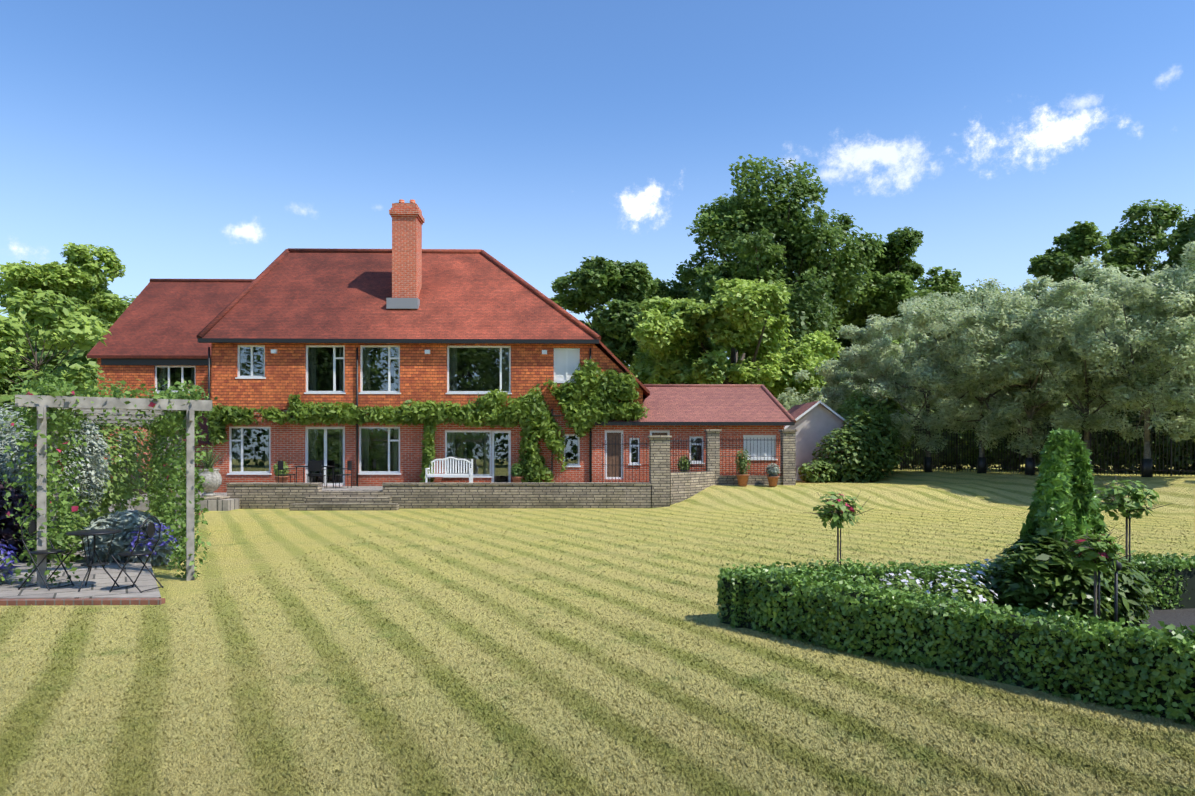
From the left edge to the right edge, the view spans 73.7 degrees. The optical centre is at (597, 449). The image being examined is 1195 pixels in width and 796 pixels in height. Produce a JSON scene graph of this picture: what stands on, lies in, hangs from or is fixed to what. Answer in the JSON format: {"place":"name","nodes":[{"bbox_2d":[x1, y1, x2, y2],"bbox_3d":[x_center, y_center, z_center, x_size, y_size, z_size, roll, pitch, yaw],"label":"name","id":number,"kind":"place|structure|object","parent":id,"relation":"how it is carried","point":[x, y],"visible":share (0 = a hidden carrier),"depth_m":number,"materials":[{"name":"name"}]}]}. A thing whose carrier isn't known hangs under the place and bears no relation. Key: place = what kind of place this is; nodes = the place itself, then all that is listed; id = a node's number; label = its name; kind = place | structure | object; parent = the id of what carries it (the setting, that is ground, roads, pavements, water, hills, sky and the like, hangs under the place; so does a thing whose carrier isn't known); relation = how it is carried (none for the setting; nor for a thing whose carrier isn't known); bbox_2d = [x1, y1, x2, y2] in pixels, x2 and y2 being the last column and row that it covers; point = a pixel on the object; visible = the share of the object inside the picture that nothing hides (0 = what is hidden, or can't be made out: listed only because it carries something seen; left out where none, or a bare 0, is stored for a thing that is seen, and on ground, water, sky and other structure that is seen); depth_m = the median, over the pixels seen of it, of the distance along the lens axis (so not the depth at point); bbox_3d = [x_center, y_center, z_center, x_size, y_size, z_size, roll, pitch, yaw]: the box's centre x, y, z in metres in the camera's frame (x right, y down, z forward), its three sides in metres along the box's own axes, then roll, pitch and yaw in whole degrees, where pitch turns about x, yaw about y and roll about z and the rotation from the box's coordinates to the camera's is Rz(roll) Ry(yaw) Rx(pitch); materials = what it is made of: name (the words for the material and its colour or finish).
{"place":"outdoors","nodes":[
{"label":"outdoors","id":0,"kind":"place"},
{"bbox_2d":[0,509,160,598],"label":"patio paving","id":1,"kind":"structure","parent":0,"point":[100,582],"depth_m":10.52,"materials":[{"name":"grey stone"}]},
{"bbox_2d":[18,514,163,592],"bbox_3d":[-6.422,1.302,10.172,1.729,0.944,0.614,0,0,9],"label":"bistro set","id":2,"kind":"object","parent":1,"relation":"on","point":[32,528],"visible":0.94,"depth_m":10.10,"materials":[{"name":"grey metal"}]},
{"bbox_2d":[93,469,153,494],"bbox_3d":[-15.786,1.084,27.061,1.869,0.870,2.693,0,0,12],"label":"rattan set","id":3,"kind":"object","parent":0,"point":[133,481],"visible":0.02,"depth_m":26.71,"materials":[{"name":"wicker"}]},
{"bbox_2d":[89,486,382,510],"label":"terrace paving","id":4,"kind":"structure","parent":0,"point":[223,504],"depth_m":24.10,"materials":[{"name":"grey stone"}]},
{"bbox_2d":[273,460,288,475],"bbox_3d":[-11.016,0.683,27.738,0.532,0.621,0.591,0,0,-1],"label":"pot plant","id":5,"kind":"object","parent":4,"relation":"on","point":[283,471],"visible":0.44,"depth_m":27.62,"materials":[{"name":"green plant"}]},
{"bbox_2d":[278,460,351,487],"bbox_3d":[-9.483,0.829,26.762,2.218,0.920,1.613,0,0,31],"label":"terrace dining set","id":6,"kind":"object","parent":4,"relation":"on","point":[315,465],"visible":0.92,"depth_m":26.61,"materials":[{"name":"grey metal"}]},
{"bbox_2d":[206,358,648,482],"bbox_3d":[-5.916,-0.833,28.087,15.500,4.730,1.176,0,0,-1],"label":"climbing vine","id":7,"kind":"object","parent":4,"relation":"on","point":[583,413],"depth_m":27.91,"materials":[{"name":"green plant"}]},
{"bbox_2d":[425,457,472,482],"bbox_3d":[-5.152,0.770,27.752,1.560,1.038,0.560,0,0,-1],"label":"bench","id":8,"kind":"object","parent":4,"relation":"on","point":[469,475],"visible":0.9,"depth_m":27.98,"materials":[{"name":"white wood"}]},
{"bbox_2d":[511,462,523,476],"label":"pot plant","id":9,"kind":"object","parent":4,"relation":"on","point":[517,470],"visible":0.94,"depth_m":27.79,"materials":[{"name":"green plant"}]},
{"bbox_2d":[602,434,781,481],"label":"iron railings","id":10,"kind":"object","parent":4,"relation":"on","point":[691,470],"visible":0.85,"depth_m":26.56,"materials":[{"name":"black metal"}]},
{"bbox_2d":[274,476,287,482],"bbox_3d":[-11.003,1.109,27.731,0.462,0.360,0.450,0,0,-1],"label":"pot","id":11,"kind":"object","parent":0,"point":[282,479],"visible":0.71,"depth_m":27.58,"materials":[{"name":"orange ceramic"}]},
{"bbox_2d":[511,476,522,482],"bbox_3d":[-2.805,1.119,27.900,0.420,0.340,0.409,0,0,-1],"label":"pot","id":12,"kind":"object","parent":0,"point":[516,479],"visible":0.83,"depth_m":27.76,"materials":[{"name":"orange ceramic"}]},
{"bbox_2d":[0,463,1194,795],"bbox_3d":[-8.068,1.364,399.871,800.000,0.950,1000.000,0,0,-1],"label":"lawn","id":13,"kind":"structure","parent":0,"point":[248,543],"depth_m":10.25,"materials":[{"name":"green plant"}]},
{"bbox_2d":[0,378,10,433],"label":"tree","id":14,"kind":"object","parent":13,"relation":"on","point":[4,382],"visible":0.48,"depth_m":41.73,"materials":[{"name":"green plant"}]},
{"bbox_2d":[0,478,36,558],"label":"shrub","id":15,"kind":"object","parent":13,"relation":"on","point":[9,530],"visible":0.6,"depth_m":12.81,"materials":[{"name":"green plant"}]},
{"bbox_2d":[13,549,49,562],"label":"border soil","id":16,"kind":"structure","parent":13,"relation":"on","point":[24,560],"depth_m":12.95,"materials":[{"name":"brown soil"}]},
{"bbox_2d":[0,287,111,396],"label":"young tree","id":17,"kind":"object","parent":13,"relation":"on","point":[71,324],"depth_m":16.46,"materials":[{"name":"green plant"}]},
{"bbox_2d":[0,402,111,526],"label":"flowering shrub","id":18,"kind":"object","parent":13,"relation":"on","point":[95,454],"visible":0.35,"depth_m":14.42,"materials":[{"name":"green plant"}]},
{"bbox_2d":[0,318,112,469],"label":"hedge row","id":19,"kind":"object","parent":13,"relation":"on","point":[76,354],"visible":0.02,"depth_m":44.90,"materials":[{"name":"green plant"}]},
{"bbox_2d":[0,242,128,365],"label":"tree","id":20,"kind":"object","parent":13,"relation":"on","point":[80,274],"depth_m":49.25,"materials":[{"name":"green plant"}]},
{"bbox_2d":[0,370,153,560],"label":"climbing plant","id":21,"kind":"object","parent":13,"relation":"on","point":[123,490],"visible":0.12,"depth_m":17.54,"materials":[{"name":"green plant"}]},
{"bbox_2d":[0,598,164,605],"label":"patio edge","id":22,"kind":"object","parent":13,"relation":"on","point":[100,601],"visible":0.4,"depth_m":9.41,"materials":[{"name":"brick"}]},
{"bbox_2d":[0,523,176,583],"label":"flowering shrub","id":23,"kind":"object","parent":13,"relation":"on","point":[158,559],"depth_m":12.46,"materials":[{"name":"blue plant"}]},
{"bbox_2d":[0,372,217,589],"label":"pergola roses","id":24,"kind":"object","parent":13,"relation":"on","point":[46,387],"visible":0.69,"depth_m":11.29,"materials":[{"name":"green plant"}]},
{"bbox_2d":[6,387,201,515],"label":"climbing roses","id":25,"kind":"object","parent":24,"relation":"attached to","point":[151,404],"visible":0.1,"depth_m":10.54,"materials":[{"name":"plant"}]},
{"bbox_2d":[15,395,211,586],"bbox_3d":[-9.067,0.569,15.069,2.280,2.540,10.400,0,0,-31],"label":"pergola","id":26,"kind":"object","parent":13,"relation":"on","point":[44,403],"visible":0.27,"depth_m":11.04,"materials":[{"name":"grey wood"}]},
{"bbox_2d":[79,510,164,562],"bbox_3d":[-7.826,1.433,13.245,1.188,0.917,2.059,0,0,-22],"label":"santolina","id":27,"kind":"object","parent":13,"relation":"on","point":[127,522],"visible":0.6,"depth_m":12.50,"materials":[{"name":"grey plant"}]},
{"bbox_2d":[110,295,137,323],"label":"tree","id":28,"kind":"object","parent":13,"relation":"on","point":[125,300],"depth_m":67.02,"materials":[{"name":"green plant"}]},
{"bbox_2d":[89,199,783,491],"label":"house walls","id":29,"kind":"structure","parent":13,"relation":"on","point":[423,377],"depth_m":28.32,"materials":[{"name":"brick"}]},
{"bbox_2d":[86,248,795,445],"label":"house roofs","id":30,"kind":"structure","parent":29,"relation":"on","point":[304,293],"depth_m":30.35,"materials":[{"name":"red tile"}]},
{"bbox_2d":[101,298,794,485],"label":"house trim","id":31,"kind":"structure","parent":29,"relation":"attached to","point":[402,303],"depth_m":28.10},
{"bbox_2d":[119,345,777,485],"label":"house frames","id":32,"kind":"structure","parent":29,"relation":"in","point":[388,472],"depth_m":28.35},
{"bbox_2d":[122,347,773,482],"bbox_3d":[-7.208,-1.212,30.321,27.030,4.912,4.150,0,0,-1],"label":"house glass","id":33,"kind":"object","parent":32,"relation":"in","point":[474,369],"visible":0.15,"depth_m":28.39,"materials":[{"name":"clear glass"}]},
{"bbox_2d":[194,429,796,510],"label":"stone wall","id":34,"kind":"structure","parent":13,"relation":"on","point":[664,486],"depth_m":24.91,"materials":[{"name":"grey stone"}]},
{"bbox_2d":[195,468,221,496],"bbox_3d":[-11.957,1.014,24.511,0.760,0.850,0.760,0,0,-1],"label":"urn","id":35,"kind":"object","parent":34,"relation":"on","point":[214,478],"visible":0.77,"depth_m":24.30,"materials":[{"name":"stone"}]},
{"bbox_2d":[195,444,225,468],"bbox_3d":[-11.988,0.200,24.510,1.202,0.837,1.444,0,0,-1],"label":"cordyline","id":36,"kind":"object","parent":35,"relation":"in","point":[210,464],"visible":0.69,"depth_m":24.53,"materials":[{"name":"green plant"}]},
{"bbox_2d":[549,297,566,309],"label":"tree","id":37,"kind":"object","parent":13,"relation":"on","point":[555,300],"depth_m":59.27,"materials":[{"name":"green plant"}]},
{"bbox_2d":[551,256,658,370],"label":"tree","id":38,"kind":"object","parent":13,"relation":"on","point":[600,281],"depth_m":52.15,"materials":[{"name":"green plant"}]},
{"bbox_2d":[628,278,698,378],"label":"tree","id":39,"kind":"object","parent":13,"relation":"on","point":[663,289],"depth_m":66.67,"materials":[{"name":"green plant"}]},
{"bbox_2d":[677,456,690,471],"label":"pot plant","id":40,"kind":"object","parent":13,"relation":"on","point":[684,463],"visible":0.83,"depth_m":27.52,"materials":[{"name":"green plant"}]},
{"bbox_2d":[629,278,843,402],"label":"tree","id":41,"kind":"object","parent":13,"relation":"on","point":[735,312],"depth_m":41.50,"materials":[{"name":"green plant"}]},
{"bbox_2d":[734,449,750,474],"bbox_3d":[4.917,0.446,26.959,0.579,0.998,0.555,0,0,-1],"label":"pot plant","id":42,"kind":"object","parent":13,"relation":"on","point":[742,464],"visible":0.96,"depth_m":26.87,"materials":[{"name":"green plant"}]},
{"bbox_2d":[767,476,778,485],"bbox_3d":[5.918,1.067,26.880,0.420,0.320,0.409,0,0,-1],"label":"pot","id":43,"kind":"object","parent":13,"relation":"on","point":[772,481],"visible":0.92,"depth_m":26.75,"materials":[{"name":"orange ceramic"}]},
{"bbox_2d":[766,463,780,476],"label":"pot plant","id":44,"kind":"object","parent":13,"relation":"on","point":[773,471],"visible":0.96,"depth_m":26.78,"materials":[{"name":"green plant"}]},
{"bbox_2d":[671,154,888,359],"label":"tree","id":45,"kind":"object","parent":13,"relation":"on","point":[741,225],"depth_m":59.17,"materials":[{"name":"green plant"}]},
{"bbox_2d":[784,400,851,479],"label":"shed","id":46,"kind":"structure","parent":13,"relation":"on","point":[816,422],"depth_m":31.63,"materials":[{"name":"paint"}]},
{"bbox_2d":[777,358,872,425],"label":"tree","id":47,"kind":"object","parent":13,"relation":"on","point":[786,401],"depth_m":37.78,"materials":[{"name":"green plant"}]},
{"bbox_2d":[805,492,873,562],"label":"standard rose twigs","id":48,"kind":"object","parent":13,"relation":"on","point":[838,512],"visible":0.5,"depth_m":9.04,"materials":[{"name":"plant"}]},
{"bbox_2d":[812,491,864,529],"bbox_3d":[2.732,0.689,9.061,0.575,0.422,0.533,0,0,-1],"label":"foliage","id":49,"kind":"object","parent":48,"relation":"attached to","point":[835,517],"visible":0.94,"depth_m":8.97,"materials":[{"name":"green plant"}]},
{"bbox_2d":[827,493,854,513],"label":"flowers","id":50,"kind":"object","parent":48,"relation":"attached to","point":[850,509],"visible":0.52,"depth_m":8.94,"materials":[{"name":"pink plant"}]},
{"bbox_2d":[798,387,913,482],"bbox_3d":[10.212,-0.487,30.936,3.137,4.207,6.066,0,0,35],"label":"bush","id":51,"kind":"object","parent":13,"relation":"on","point":[866,457],"visible":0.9,"depth_m":29.97,"materials":[{"name":"green plant"}]},
{"bbox_2d":[814,314,920,444],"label":"olive","id":52,"kind":"object","parent":13,"relation":"on","point":[862,338],"depth_m":33.32,"materials":[{"name":"green plant"}]},
{"bbox_2d":[828,257,924,371],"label":"tree","id":53,"kind":"object","parent":13,"relation":"on","point":[848,343],"depth_m":72.23,"materials":[{"name":"green plant"}]},
{"bbox_2d":[850,315,947,466],"bbox_3d":[14.443,-2.606,38.002,5.329,7.189,5.175,0,0,-1],"label":"olive","id":54,"kind":"object","parent":13,"relation":"on","point":[909,344],"depth_m":36.82,"materials":[{"name":"green plant"}]},
{"bbox_2d":[834,226,977,361],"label":"tree","id":55,"kind":"object","parent":13,"relation":"on","point":[882,298],"depth_m":64.53,"materials":[{"name":"green plant"}]},
{"bbox_2d":[856,291,996,456],"bbox_3d":[12.932,-2.595,31.035,5.251,7.167,5.267,0,0,-1],"label":"olive","id":56,"kind":"object","parent":13,"relation":"on","point":[890,387],"depth_m":30.53,"materials":[{"name":"green plant"}]},
{"bbox_2d":[716,563,1194,726],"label":"box hedge","id":57,"kind":"object","parent":13,"relation":"on","point":[895,600],"depth_m":6.39,"materials":[{"name":"green plant"}]},
{"bbox_2d":[717,550,1194,627],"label":"box hedge","id":58,"kind":"object","parent":13,"relation":"on","point":[1170,562],"depth_m":8.70,"materials":[{"name":"green plant"}]},
{"bbox_2d":[740,324,1194,464],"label":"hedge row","id":59,"kind":"object","parent":13,"relation":"on","point":[898,343],"depth_m":48.47,"materials":[{"name":"green plant"}]},
{"bbox_2d":[912,276,1054,456],"bbox_3d":[14.595,-2.709,29.988,5.965,7.394,6.034,0,0,-1],"label":"olive","id":60,"kind":"object","parent":13,"relation":"on","point":[950,341],"depth_m":28.96,"materials":[{"name":"green plant"}]},
{"bbox_2d":[959,279,1033,359],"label":"tree","id":61,"kind":"object","parent":13,"relation":"on","point":[996,290],"visible":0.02,"depth_m":76.88,"materials":[{"name":"green plant"}]},
{"bbox_2d":[943,299,1075,463],"bbox_3d":[17.911,-2.913,34.656,6.171,7.803,5.943,0,0,-1],"label":"olive","id":62,"kind":"object","parent":13,"relation":"on","point":[995,333],"depth_m":34.21,"materials":[{"name":"green plant"}]},
{"bbox_2d":[955,275,1107,475],"bbox_3d":[15.322,-2.512,28.218,4.763,7.002,4.825,0,0,-1],"label":"olive","id":63,"kind":"object","parent":13,"relation":"on","point":[1012,360],"depth_m":27.65,"materials":[{"name":"green plant"}]},
{"bbox_2d":[924,457,1152,476],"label":"tree trunks","id":64,"kind":"object","parent":13,"relation":"on","point":[1147,468],"visible":0.6,"depth_m":28.01,"materials":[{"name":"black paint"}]},
{"bbox_2d":[883,401,1194,474],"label":"hedge","id":65,"kind":"object","parent":13,"relation":"on","point":[1182,463],"visible":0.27,"depth_m":30.88,"materials":[{"name":"green plant"}]},
{"bbox_2d":[900,416,1194,475],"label":"fence","id":66,"kind":"object","parent":13,"relation":"on","point":[1022,468],"visible":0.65,"depth_m":30.46,"materials":[{"name":"black metal"}]},
{"bbox_2d":[1023,221,1140,348],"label":"tree","id":67,"kind":"object","parent":13,"relation":"on","point":[1085,239],"depth_m":70.63,"materials":[{"name":"green plant"}]},
{"bbox_2d":[1003,256,1170,457],"bbox_3d":[16.826,-2.745,27.188,4.983,7.467,5.044,0,0,-1],"label":"olive","id":68,"kind":"object","parent":13,"relation":"on","point":[1067,419],"depth_m":26.52,"materials":[{"name":"green plant"}]},
{"bbox_2d":[1034,261,1194,458],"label":"olive","id":69,"kind":"object","parent":13,"relation":"on","point":[1133,290],"depth_m":24.77,"materials":[{"name":"green plant"}]},
{"bbox_2d":[1068,285,1169,471],"bbox_3d":[20.214,-2.729,31.189,4.483,7.436,4.585,0,0,-1],"label":"olive","id":70,"kind":"object","parent":13,"relation":"on","point":[1082,305],"depth_m":30.33,"materials":[{"name":"green plant"}]},
{"bbox_2d":[1100,198,1194,336],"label":"tree","id":71,"kind":"object","parent":13,"relation":"on","point":[1125,248],"depth_m":73.37,"materials":[{"name":"green plant"}]},
{"bbox_2d":[1124,241,1194,441],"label":"olive","id":72,"kind":"object","parent":13,"relation":"on","point":[1182,426],"depth_m":24.23,"materials":[{"name":"green plant"}]},
{"bbox_2d":[1125,269,1194,438],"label":"olive","id":73,"kind":"object","parent":13,"relation":"on","point":[1190,274],"depth_m":29.66,"materials":[{"name":"green plant"}]},
{"bbox_2d":[1133,608,1194,634],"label":"garden path","id":74,"kind":"structure","parent":13,"relation":"on","point":[1178,617],"depth_m":8.58,"materials":[{"name":"grey stone"}]},
{"bbox_2d":[879,559,1014,607],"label":"white flowers","id":75,"kind":"object","parent":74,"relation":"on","point":[970,582],"depth_m":7.49,"materials":[{"name":"white plant"}]},
{"bbox_2d":[1013,427,1114,613],"bbox_3d":[4.471,0.793,7.601,1.127,2.031,1.023,0,0,-1],"label":"topiary tree","id":76,"kind":"object","parent":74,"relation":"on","point":[1065,504],"visible":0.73,"depth_m":7.48,"materials":[{"name":"green plant"}]},
{"bbox_2d":[971,534,1157,627],"bbox_3d":[4.422,1.322,7.531,1.645,1.046,1.136,0,0,-1],"label":"shrub","id":77,"kind":"object","parent":74,"relation":"on","point":[1023,586],"visible":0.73,"depth_m":7.25,"materials":[{"name":"green plant"}]},
{"bbox_2d":[1060,528,1132,616],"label":"standard rose twigs","id":78,"kind":"object","parent":74,"relation":"on","point":[1095,591],"visible":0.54,"depth_m":6.38,"materials":[{"name":"plant"}]},
{"bbox_2d":[1063,533,1124,572],"bbox_3d":[3.979,0.826,6.405,0.425,0.318,0.445,0,0,-1],"label":"foliage","id":79,"kind":"object","parent":78,"relation":"attached to","point":[1088,561],"visible":0.9,"depth_m":6.32,"materials":[{"name":"green plant"}]},
{"bbox_2d":[1074,539,1114,557],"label":"flowers","id":80,"kind":"object","parent":78,"relation":"attached to","point":[1102,554],"visible":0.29,"depth_m":6.32,"materials":[{"name":"plant"}]},
{"bbox_2d":[1111,560,1121,621],"bbox_3d":[4.256,1.354,6.541,0.074,0.910,0.074,0,0,21],"label":"garden spike lamp","id":81,"kind":"object","parent":74,"relation":"on","point":[1118,566],"visible":0.58,"depth_m":6.53,"materials":[{"name":"black metal"}]},
{"bbox_2d":[1097,475,1171,567],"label":"standard rose twigs","id":82,"kind":"object","parent":74,"relation":"on","point":[1126,540],"visible":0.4,"depth_m":8.05,"materials":[{"name":"plant"}]},
{"bbox_2d":[1096,480,1159,520],"bbox_3d":[5.357,0.513,8.068,0.551,0.410,0.551,0,0,-1],"label":"foliage","id":83,"kind":"object","parent":82,"relation":"attached to","point":[1135,494],"visible":0.92,"depth_m":7.98,"materials":[{"name":"green plant"}]},
{"bbox_2d":[1140,260,1194,319],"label":"tree","id":84,"kind":"object","parent":13,"relation":"on","point":[1189,261],"visible":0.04,"depth_m":61.84,"materials":[{"name":"green plant"}]},
{"bbox_2d":[0,0,1194,372],"label":"sky","id":85,"kind":"structure","parent":0,"point":[185,139],"materials":[{"name":"blue"}]},
{"bbox_2d":[736,474,749,485],"bbox_3d":[4.916,1.031,26.959,0.462,0.380,0.450,0,0,-1],"label":"pot","id":86,"kind":"object","parent":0,"point":[742,480],"visible":0.94,"depth_m":26.82,"materials":[{"name":"orange ceramic"}]},
{"bbox_2d":[840,528,840,563],"bbox_3d":[2.764,1.284,9.062,0.015,1.050,0.014,0,0,-1],"label":"standard rose stake","id":87,"kind":"object","parent":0,"point":[840,545],"visible":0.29,"depth_m":9.05,"materials":[{"name":"brown wood"}]},
{"bbox_2d":[1098,570,1099,619],"bbox_3d":[4.020,1.339,6.387,0.015,0.940,0.014,0,0,-1],"label":"garden post","id":88,"kind":"object","parent":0,"point":[1098,594],"visible":0.29,"depth_m":6.38,"materials":[{"name":"black metal"}]},
{"bbox_2d":[1129,511,1130,568],"bbox_3d":[5.385,1.194,8.065,0.015,1.230,0.014,0,0,-1],"label":"standard rose stake","id":89,"kind":"object","parent":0,"point":[1130,538],"visible":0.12,"depth_m":8.06,"materials":[{"name":"brown wood"}]}
]}

